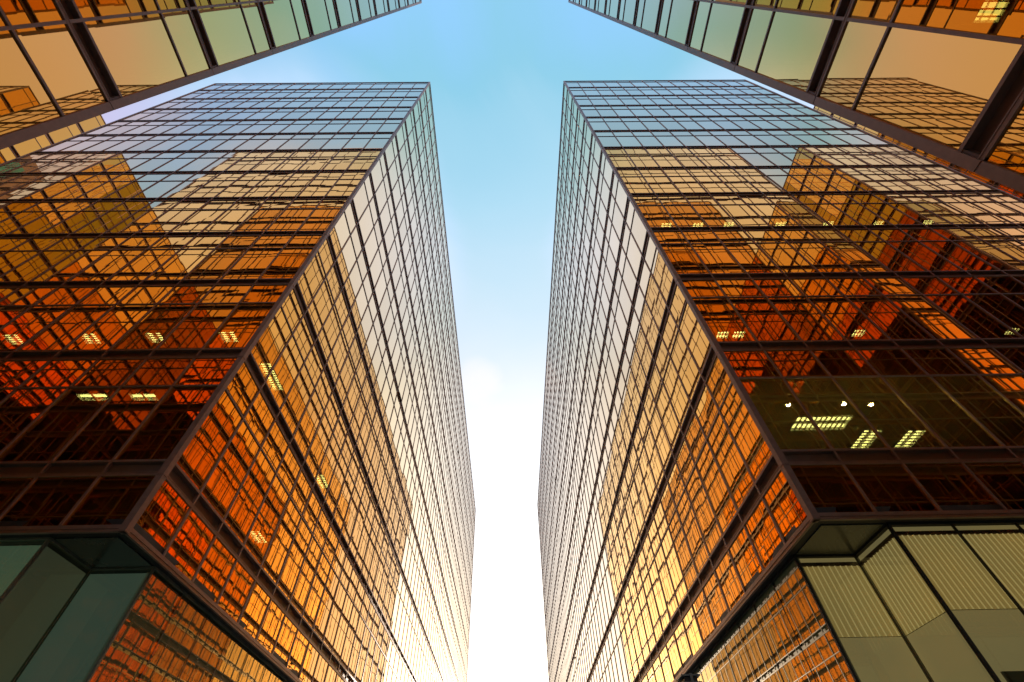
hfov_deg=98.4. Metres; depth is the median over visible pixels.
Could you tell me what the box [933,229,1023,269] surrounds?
window
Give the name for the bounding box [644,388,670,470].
window
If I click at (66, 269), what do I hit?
window
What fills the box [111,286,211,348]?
window
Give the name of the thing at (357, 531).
window
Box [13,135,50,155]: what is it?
window
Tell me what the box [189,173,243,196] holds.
window
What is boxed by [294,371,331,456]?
window
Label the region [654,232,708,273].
window
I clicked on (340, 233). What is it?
window
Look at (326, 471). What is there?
window
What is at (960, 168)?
window
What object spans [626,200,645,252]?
window
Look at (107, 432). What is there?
window
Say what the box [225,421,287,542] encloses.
window
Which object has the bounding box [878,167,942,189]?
window
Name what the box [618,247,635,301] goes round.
window
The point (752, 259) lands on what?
window
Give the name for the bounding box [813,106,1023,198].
glass tower
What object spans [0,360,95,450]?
window
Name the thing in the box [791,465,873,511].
window
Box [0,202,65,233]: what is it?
window
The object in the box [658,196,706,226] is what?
window
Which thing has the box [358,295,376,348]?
window
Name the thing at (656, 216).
window
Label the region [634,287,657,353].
window
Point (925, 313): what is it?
window
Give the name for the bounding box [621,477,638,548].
window
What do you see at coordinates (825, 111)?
window
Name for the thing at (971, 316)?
window
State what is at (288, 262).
window
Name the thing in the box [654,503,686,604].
window
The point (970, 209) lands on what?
window
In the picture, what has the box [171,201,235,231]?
window
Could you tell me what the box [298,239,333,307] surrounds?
window
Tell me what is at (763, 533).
window
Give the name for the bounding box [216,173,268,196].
window
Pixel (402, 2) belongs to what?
window
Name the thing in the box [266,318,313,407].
window
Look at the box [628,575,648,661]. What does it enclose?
window
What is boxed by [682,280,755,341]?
window
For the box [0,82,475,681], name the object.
glass tower
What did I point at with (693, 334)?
window
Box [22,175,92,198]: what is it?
window
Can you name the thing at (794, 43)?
window
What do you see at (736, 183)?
window
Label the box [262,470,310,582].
window
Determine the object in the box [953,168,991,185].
window
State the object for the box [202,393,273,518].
window
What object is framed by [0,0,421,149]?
glass tower
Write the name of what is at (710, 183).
window
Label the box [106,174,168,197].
window
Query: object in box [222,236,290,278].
window
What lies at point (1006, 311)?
window
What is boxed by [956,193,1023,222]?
window
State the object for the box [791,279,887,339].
window
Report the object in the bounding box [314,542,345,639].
window
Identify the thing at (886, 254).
window
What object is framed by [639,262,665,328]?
window
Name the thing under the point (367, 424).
window
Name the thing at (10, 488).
window
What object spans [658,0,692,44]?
window
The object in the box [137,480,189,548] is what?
window
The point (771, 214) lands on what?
window
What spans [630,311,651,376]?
window
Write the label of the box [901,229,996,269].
window
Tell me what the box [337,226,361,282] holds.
window
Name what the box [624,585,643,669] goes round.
window
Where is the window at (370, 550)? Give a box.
[362,510,380,579]
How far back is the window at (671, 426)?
17.48 m
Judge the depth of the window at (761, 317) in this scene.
14.43 m
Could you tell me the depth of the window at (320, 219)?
20.31 m
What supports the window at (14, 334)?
in the glass tower at (228, 334)
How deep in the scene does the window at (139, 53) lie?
9.54 m
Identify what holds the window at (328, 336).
in the glass tower at (228, 334)
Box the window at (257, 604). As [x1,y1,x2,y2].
[241,583,270,638]
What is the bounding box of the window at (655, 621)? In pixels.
[637,549,661,641]
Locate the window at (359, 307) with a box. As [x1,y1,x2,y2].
[352,274,372,328]
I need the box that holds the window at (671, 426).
[649,366,679,449]
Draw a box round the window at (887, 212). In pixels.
[848,194,919,223]
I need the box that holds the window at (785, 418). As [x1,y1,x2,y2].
[723,351,829,448]
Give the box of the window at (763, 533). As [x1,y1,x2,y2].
[745,500,781,568]
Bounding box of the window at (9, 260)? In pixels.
[0,238,61,274]
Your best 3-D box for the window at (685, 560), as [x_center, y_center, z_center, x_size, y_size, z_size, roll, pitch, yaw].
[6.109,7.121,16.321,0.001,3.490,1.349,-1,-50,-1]
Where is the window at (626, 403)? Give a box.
[618,372,634,432]
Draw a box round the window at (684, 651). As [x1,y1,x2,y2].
[674,621,690,663]
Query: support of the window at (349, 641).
in the glass tower at (228, 334)
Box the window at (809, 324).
[754,279,844,339]
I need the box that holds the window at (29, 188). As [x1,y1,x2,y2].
[0,175,68,198]
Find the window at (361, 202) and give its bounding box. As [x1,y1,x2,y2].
[353,176,372,219]
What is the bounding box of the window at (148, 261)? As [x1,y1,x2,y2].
[109,237,192,279]
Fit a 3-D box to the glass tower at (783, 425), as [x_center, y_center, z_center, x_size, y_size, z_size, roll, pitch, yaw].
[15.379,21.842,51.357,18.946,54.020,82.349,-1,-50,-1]
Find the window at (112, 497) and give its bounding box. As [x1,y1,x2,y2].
[63,476,154,524]
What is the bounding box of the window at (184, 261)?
[146,236,226,279]
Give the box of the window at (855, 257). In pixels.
[808,230,888,271]
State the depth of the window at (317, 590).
17.89 m
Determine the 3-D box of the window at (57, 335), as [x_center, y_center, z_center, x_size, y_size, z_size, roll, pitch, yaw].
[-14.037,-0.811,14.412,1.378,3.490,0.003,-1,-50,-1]
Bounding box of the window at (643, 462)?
[633,427,656,505]
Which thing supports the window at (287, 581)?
in the glass tower at (228, 334)
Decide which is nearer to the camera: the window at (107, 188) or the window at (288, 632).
the window at (288, 632)
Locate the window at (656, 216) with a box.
[633,197,676,226]
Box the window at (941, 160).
[916,149,949,164]
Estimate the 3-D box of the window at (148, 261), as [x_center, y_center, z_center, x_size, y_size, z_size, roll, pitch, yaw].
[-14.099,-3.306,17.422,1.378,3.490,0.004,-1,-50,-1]
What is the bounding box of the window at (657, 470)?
[638,409,663,488]
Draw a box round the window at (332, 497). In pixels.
[326,434,353,514]
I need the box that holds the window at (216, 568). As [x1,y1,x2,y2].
[196,537,235,602]
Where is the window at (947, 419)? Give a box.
[858,349,1001,446]
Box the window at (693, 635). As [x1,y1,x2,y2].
[683,608,702,655]
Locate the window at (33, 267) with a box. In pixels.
[0,238,93,280]
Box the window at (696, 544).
[668,463,707,572]
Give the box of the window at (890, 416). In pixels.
[812,350,944,447]
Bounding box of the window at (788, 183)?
[759,169,810,190]
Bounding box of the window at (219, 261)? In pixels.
[185,236,258,278]
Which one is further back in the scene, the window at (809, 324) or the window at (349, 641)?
the window at (349, 641)
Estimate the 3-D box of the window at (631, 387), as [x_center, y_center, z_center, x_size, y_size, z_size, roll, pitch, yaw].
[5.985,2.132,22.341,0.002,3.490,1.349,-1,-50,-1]
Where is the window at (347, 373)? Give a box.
[336,337,360,403]
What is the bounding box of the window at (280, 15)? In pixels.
[263,0,309,46]
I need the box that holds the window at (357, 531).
[349,483,370,556]
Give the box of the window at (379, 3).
[375,0,388,14]
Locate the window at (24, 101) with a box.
[0,24,106,135]
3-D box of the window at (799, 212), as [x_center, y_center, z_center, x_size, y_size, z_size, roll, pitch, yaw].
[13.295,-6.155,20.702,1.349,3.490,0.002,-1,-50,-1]
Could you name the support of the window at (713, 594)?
in the glass tower at (783, 425)
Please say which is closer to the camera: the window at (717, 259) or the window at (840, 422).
the window at (840, 422)
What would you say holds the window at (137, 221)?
in the glass tower at (228, 334)
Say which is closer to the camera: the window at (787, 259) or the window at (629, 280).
the window at (787, 259)
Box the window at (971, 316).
[903,278,1020,337]
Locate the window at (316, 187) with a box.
[299,173,341,195]
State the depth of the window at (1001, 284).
15.57 m
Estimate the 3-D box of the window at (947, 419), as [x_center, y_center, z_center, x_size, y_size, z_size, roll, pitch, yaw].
[10.783,1.363,11.645,1.349,3.490,0.003,-1,-50,-1]
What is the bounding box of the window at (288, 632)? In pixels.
[274,616,296,661]
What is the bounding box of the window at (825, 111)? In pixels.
[815,106,880,136]
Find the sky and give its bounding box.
[102,0,813,681]
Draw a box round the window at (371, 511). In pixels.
[356,497,375,569]
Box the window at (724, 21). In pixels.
[689,1,743,61]
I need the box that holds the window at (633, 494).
[625,461,644,535]
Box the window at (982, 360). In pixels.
[950,348,1023,410]
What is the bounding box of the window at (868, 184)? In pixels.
[830,168,889,190]
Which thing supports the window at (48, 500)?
in the glass tower at (228, 334)
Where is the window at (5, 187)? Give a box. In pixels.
[0,175,43,194]
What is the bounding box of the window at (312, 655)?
[300,644,318,681]
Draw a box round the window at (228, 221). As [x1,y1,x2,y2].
[202,200,264,231]
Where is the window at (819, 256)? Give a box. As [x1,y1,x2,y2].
[777,230,853,271]
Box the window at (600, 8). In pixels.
[595,0,604,13]
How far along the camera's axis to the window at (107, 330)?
14.22 m
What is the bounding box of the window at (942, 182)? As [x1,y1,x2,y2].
[900,167,969,189]
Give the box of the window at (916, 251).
[871,229,960,270]
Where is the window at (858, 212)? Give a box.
[821,195,888,224]
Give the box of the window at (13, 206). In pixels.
[0,203,35,220]
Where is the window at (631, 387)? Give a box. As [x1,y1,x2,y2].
[621,354,639,415]
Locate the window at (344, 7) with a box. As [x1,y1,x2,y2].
[336,0,358,25]
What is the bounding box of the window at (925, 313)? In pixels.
[865,278,976,338]
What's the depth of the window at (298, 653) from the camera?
15.97 m
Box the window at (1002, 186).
[999,184,1023,196]
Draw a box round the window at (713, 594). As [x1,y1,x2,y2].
[703,573,726,626]
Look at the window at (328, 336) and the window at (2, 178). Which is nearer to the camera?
the window at (328, 336)
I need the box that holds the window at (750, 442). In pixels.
[707,357,771,479]
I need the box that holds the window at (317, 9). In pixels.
[306,0,337,34]
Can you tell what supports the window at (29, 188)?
in the glass tower at (228, 334)
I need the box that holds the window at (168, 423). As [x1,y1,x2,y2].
[115,358,236,459]
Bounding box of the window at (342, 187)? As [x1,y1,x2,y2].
[326,172,365,195]
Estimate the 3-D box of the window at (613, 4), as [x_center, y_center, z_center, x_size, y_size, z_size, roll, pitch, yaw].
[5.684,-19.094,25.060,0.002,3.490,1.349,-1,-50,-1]
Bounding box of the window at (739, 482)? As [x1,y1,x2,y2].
[695,386,753,508]
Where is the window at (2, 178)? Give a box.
[0,175,19,181]
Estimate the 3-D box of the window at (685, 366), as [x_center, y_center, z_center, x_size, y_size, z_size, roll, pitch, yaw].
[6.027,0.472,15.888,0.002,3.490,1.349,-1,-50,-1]
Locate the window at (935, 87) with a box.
[818,21,1021,149]
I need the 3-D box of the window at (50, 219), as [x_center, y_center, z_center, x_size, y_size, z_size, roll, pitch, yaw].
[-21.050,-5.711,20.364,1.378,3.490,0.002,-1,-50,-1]
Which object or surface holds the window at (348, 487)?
in the glass tower at (228, 334)
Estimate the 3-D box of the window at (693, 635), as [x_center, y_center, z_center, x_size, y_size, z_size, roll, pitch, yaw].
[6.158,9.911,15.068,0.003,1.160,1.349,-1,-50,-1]
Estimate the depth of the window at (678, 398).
16.60 m
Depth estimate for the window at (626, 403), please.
23.11 m
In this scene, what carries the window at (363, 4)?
in the glass tower at (64, 63)
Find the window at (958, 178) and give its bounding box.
[924,167,991,189]
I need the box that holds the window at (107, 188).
[78,174,143,197]
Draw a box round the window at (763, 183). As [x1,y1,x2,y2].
[735,169,784,191]
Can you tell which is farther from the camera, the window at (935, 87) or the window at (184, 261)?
the window at (184, 261)
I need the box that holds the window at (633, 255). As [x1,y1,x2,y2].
[622,223,640,278]
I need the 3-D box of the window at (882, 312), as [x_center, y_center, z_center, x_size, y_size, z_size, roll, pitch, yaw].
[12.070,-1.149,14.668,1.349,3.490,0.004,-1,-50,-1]
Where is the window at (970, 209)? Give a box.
[928,194,1010,222]
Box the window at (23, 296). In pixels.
[0,288,55,326]
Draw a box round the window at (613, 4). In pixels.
[606,0,617,17]
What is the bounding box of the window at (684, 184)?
[664,169,705,191]
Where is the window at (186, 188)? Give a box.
[162,174,217,196]
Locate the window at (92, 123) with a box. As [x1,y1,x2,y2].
[79,115,104,131]
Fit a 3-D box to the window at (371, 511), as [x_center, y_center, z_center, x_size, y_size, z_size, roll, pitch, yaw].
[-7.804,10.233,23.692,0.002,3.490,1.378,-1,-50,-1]
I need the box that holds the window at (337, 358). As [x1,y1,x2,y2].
[327,316,354,382]
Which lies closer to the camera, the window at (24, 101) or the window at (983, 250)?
the window at (24, 101)
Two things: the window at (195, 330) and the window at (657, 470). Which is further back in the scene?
the window at (657, 470)
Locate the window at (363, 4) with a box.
[358,0,375,19]
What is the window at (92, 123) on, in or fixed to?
in the glass tower at (29, 146)
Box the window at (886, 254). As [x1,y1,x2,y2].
[839,230,925,270]
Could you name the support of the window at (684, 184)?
in the glass tower at (783, 425)
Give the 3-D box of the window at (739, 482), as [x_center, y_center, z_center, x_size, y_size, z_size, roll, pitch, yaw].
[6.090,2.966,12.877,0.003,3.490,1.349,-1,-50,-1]
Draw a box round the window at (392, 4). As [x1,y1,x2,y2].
[389,0,398,10]
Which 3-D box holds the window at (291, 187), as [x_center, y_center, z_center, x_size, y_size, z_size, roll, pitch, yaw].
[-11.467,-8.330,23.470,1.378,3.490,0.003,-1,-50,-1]
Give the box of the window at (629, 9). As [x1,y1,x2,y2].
[619,0,635,24]
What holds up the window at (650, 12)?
in the glass tower at (942, 79)
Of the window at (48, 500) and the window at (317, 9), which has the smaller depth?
the window at (48, 500)
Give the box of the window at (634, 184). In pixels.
[617,170,652,192]
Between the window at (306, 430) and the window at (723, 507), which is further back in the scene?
the window at (306, 430)
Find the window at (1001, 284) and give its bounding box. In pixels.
[976,277,1023,307]
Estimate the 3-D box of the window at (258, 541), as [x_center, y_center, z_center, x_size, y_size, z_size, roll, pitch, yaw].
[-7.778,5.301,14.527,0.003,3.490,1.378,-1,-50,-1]
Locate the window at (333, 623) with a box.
[324,556,352,650]
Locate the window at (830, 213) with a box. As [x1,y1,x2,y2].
[793,195,859,224]
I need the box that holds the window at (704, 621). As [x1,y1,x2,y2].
[692,591,714,642]
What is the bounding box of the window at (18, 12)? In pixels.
[0,0,253,26]
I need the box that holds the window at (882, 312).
[828,278,932,338]
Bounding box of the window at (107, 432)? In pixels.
[54,359,191,460]
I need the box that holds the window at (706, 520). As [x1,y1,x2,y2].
[676,440,721,553]
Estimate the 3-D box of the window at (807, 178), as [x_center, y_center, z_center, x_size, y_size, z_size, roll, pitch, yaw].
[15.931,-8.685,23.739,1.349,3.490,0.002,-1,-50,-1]
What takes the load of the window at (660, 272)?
in the glass tower at (783, 425)
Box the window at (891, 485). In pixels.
[846,464,938,510]
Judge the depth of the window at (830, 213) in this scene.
20.57 m
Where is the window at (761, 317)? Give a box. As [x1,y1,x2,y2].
[716,280,799,340]
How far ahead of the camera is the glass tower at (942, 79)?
7.09 m
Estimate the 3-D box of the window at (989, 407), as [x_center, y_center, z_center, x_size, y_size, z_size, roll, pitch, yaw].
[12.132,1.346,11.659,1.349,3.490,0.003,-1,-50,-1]
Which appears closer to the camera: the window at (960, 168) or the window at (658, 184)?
the window at (658, 184)
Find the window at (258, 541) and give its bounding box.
[245,448,299,564]
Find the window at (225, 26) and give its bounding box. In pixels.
[198,2,269,65]
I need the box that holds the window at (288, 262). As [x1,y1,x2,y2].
[261,235,321,277]
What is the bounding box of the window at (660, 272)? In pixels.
[645,236,672,300]
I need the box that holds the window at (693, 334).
[670,286,710,371]
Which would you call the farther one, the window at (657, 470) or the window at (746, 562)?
the window at (657, 470)
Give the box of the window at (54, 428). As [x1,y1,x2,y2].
[0,359,143,460]
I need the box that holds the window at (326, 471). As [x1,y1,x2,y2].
[316,414,346,496]
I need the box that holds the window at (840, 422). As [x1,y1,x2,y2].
[766,350,887,448]
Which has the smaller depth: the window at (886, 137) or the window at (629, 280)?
the window at (629, 280)
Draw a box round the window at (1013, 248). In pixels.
[965,228,1023,261]
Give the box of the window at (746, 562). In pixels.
[729,527,761,586]
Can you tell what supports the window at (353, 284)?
in the glass tower at (228, 334)
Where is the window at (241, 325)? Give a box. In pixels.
[205,285,286,347]
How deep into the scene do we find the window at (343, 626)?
20.54 m
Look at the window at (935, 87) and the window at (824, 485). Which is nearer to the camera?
the window at (935, 87)
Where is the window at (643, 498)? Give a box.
[629,446,650,521]
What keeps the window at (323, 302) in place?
in the glass tower at (228, 334)
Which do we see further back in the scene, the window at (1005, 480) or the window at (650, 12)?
the window at (650, 12)
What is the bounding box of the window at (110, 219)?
[75,201,151,232]
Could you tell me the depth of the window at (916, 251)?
17.55 m
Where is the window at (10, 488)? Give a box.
[0,478,32,513]
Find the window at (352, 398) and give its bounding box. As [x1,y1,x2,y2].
[344,358,366,422]
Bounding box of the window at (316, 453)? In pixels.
[306,394,339,477]
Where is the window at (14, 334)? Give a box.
[0,287,95,350]
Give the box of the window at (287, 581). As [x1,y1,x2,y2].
[278,491,320,599]
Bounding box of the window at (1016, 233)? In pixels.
[994,228,1023,243]
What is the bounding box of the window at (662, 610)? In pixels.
[643,535,669,630]
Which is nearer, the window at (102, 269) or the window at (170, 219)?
the window at (102, 269)
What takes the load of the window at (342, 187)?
in the glass tower at (228, 334)
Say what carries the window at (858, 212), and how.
in the glass tower at (783, 425)
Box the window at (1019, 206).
[981,193,1023,212]
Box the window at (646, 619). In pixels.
[633,562,654,651]
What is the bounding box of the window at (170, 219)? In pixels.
[139,201,207,231]
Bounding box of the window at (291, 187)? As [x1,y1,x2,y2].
[272,173,317,195]
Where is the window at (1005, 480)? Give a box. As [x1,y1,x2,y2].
[965,462,1023,508]
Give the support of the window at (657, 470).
in the glass tower at (783, 425)
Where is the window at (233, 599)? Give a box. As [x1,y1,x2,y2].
[218,561,254,621]
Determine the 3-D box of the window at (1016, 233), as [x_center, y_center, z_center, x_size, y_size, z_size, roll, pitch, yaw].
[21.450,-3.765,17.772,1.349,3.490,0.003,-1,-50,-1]
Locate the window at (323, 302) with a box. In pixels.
[308,266,340,334]
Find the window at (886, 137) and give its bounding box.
[884,136,912,148]
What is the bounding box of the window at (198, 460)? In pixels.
[177,362,258,489]
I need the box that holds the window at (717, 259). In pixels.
[683,231,744,272]
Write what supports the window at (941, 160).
in the glass tower at (965, 171)
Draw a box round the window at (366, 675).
[362,613,379,681]
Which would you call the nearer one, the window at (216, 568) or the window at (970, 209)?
the window at (216, 568)
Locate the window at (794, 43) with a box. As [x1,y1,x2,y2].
[737,9,832,90]
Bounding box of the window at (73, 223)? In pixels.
[43,202,121,232]
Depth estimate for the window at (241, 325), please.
14.28 m
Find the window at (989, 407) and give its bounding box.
[903,349,1023,445]
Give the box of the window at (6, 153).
[0,147,15,163]
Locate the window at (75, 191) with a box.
[49,175,117,198]
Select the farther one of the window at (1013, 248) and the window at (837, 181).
the window at (837, 181)
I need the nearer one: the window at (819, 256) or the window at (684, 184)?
the window at (819, 256)
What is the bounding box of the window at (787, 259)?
[745,231,816,271]
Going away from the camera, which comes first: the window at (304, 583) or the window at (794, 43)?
the window at (794, 43)
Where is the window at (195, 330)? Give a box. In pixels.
[158,285,251,348]
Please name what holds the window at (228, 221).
in the glass tower at (228, 334)
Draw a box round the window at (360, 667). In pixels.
[355,603,374,681]
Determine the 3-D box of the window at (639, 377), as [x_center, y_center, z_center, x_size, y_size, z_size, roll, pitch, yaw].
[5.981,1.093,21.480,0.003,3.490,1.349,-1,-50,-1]
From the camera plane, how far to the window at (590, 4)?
31.29 m
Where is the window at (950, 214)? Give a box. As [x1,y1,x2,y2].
[901,194,981,223]
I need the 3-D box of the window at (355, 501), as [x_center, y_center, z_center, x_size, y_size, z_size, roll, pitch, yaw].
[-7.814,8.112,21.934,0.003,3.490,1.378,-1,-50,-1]
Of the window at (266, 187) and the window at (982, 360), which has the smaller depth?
the window at (982, 360)
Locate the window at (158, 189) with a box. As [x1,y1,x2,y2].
[133,174,193,197]
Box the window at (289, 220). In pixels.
[267,200,320,230]
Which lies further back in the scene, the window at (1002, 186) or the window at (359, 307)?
the window at (1002, 186)
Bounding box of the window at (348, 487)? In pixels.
[334,451,359,529]
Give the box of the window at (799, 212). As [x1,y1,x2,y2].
[766,195,828,224]
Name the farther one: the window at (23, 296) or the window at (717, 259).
the window at (717, 259)
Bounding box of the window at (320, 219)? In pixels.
[298,200,345,230]
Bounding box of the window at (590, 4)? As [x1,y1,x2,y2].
[587,0,593,9]
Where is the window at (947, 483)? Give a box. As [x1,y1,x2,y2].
[905,463,997,504]
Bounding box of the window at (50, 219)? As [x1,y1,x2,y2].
[10,202,93,233]
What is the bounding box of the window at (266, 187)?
[243,173,292,196]
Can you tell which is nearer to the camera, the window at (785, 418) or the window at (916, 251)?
the window at (785, 418)
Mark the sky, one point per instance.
(496, 71)
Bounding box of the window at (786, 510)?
[763,471,806,537]
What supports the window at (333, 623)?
in the glass tower at (228, 334)
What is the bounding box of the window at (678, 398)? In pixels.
[655,340,689,425]
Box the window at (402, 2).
[400,0,407,7]
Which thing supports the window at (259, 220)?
in the glass tower at (228, 334)
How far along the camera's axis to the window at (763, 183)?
23.52 m
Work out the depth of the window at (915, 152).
34.55 m
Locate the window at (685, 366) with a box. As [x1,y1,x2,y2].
[662,313,699,400]
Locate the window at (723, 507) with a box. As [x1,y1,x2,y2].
[685,415,735,532]
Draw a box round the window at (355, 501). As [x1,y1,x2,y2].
[342,468,365,544]
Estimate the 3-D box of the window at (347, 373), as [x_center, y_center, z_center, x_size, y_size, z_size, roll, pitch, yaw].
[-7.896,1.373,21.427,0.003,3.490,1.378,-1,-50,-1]
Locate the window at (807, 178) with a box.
[782,168,837,190]
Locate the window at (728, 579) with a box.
[715,551,743,610]
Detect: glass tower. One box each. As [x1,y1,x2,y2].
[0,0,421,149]
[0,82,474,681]
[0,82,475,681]
[0,115,105,163]
[537,79,1023,681]
[568,0,1023,193]
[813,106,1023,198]
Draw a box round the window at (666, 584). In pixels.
[648,519,677,618]
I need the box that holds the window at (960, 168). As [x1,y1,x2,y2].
[954,165,994,183]
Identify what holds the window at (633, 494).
in the glass tower at (783, 425)
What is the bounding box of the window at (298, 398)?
[281,345,322,433]
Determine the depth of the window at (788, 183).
23.62 m
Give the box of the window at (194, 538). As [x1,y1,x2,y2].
[168,510,214,580]
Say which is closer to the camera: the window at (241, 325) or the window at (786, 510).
the window at (786, 510)
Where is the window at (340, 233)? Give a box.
[330,203,355,255]
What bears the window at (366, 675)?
in the glass tower at (228, 334)
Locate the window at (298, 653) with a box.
[287,631,308,673]
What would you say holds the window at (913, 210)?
in the glass tower at (783, 425)
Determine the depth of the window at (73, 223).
20.23 m
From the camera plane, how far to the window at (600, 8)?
28.08 m
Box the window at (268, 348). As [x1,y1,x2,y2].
[251,290,302,378]
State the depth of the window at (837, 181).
23.60 m
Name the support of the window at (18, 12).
in the glass tower at (64, 63)
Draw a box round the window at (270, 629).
[257,601,284,653]
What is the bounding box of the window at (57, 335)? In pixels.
[17,287,133,350]
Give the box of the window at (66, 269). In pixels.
[32,237,127,280]
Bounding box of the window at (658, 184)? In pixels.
[640,170,678,192]
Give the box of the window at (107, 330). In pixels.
[64,286,173,349]
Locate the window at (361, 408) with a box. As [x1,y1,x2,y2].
[350,377,371,440]
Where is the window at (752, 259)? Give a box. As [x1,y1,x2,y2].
[714,231,780,272]
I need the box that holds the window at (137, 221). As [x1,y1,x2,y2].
[106,201,179,232]
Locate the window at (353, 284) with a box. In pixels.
[345,251,367,306]
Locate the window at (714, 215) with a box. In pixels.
[685,196,737,225]
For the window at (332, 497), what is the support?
in the glass tower at (228, 334)
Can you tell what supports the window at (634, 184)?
in the glass tower at (783, 425)
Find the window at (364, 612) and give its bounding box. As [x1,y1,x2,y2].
[348,592,369,677]
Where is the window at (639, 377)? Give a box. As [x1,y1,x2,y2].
[625,333,645,396]
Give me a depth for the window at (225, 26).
12.63 m
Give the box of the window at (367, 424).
[357,394,376,457]
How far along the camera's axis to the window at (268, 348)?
14.74 m
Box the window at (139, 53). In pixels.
[85,10,209,95]
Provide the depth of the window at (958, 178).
23.64 m
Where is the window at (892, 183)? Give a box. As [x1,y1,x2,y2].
[854,168,915,189]
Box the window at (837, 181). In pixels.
[806,168,864,190]
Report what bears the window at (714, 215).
in the glass tower at (783, 425)
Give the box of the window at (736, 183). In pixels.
[711,169,758,191]
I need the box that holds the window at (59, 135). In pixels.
[49,124,80,142]
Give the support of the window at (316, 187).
in the glass tower at (228, 334)
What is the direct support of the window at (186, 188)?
in the glass tower at (228, 334)
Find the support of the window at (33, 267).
in the glass tower at (228, 334)
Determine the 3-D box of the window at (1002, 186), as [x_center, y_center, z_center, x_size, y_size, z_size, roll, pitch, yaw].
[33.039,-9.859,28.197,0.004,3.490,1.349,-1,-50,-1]
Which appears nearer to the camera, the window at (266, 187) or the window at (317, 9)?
the window at (317, 9)
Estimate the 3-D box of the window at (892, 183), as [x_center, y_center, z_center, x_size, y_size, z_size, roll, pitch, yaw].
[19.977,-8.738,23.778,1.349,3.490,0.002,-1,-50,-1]
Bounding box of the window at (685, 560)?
[661,484,696,589]
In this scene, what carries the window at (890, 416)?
in the glass tower at (783, 425)
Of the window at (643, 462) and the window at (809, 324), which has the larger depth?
the window at (643, 462)
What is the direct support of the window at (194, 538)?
in the glass tower at (228, 334)
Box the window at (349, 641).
[341,582,364,668]
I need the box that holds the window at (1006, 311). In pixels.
[939,277,1023,335]
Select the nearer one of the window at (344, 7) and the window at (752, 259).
the window at (752, 259)
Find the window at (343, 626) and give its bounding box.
[333,569,358,660]
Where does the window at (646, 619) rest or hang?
in the glass tower at (783, 425)
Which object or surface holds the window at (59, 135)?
in the glass tower at (29, 146)
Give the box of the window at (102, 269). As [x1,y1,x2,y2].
[70,237,160,280]
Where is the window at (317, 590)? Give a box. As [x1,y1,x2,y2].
[303,527,337,627]
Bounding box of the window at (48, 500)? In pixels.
[0,477,96,525]
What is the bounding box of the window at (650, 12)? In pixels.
[635,0,659,32]
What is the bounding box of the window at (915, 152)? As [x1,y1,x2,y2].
[915,152,947,166]
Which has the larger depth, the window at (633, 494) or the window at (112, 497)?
the window at (633, 494)
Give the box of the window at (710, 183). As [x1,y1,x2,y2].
[687,169,732,191]
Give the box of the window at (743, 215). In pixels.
[712,196,768,225]
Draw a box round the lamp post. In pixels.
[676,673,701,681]
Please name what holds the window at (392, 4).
in the glass tower at (64, 63)
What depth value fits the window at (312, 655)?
16.83 m
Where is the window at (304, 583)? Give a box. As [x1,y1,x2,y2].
[291,510,329,614]
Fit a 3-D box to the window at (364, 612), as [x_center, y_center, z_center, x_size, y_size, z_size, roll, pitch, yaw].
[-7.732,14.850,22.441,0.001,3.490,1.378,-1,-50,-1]
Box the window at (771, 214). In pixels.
[740,195,797,225]
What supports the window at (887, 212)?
in the glass tower at (783, 425)
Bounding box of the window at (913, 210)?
[874,194,950,223]
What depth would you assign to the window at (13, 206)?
21.14 m
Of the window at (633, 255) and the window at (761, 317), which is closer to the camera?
the window at (761, 317)
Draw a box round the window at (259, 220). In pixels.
[235,200,292,230]
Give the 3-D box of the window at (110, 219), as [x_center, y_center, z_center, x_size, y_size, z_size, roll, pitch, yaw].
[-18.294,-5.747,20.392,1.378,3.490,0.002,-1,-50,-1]
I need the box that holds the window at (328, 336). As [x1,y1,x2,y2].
[318,292,347,359]
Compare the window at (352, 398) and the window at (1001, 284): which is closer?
the window at (1001, 284)
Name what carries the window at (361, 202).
in the glass tower at (228, 334)
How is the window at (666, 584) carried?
in the glass tower at (783, 425)
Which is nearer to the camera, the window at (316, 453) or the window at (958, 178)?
the window at (316, 453)

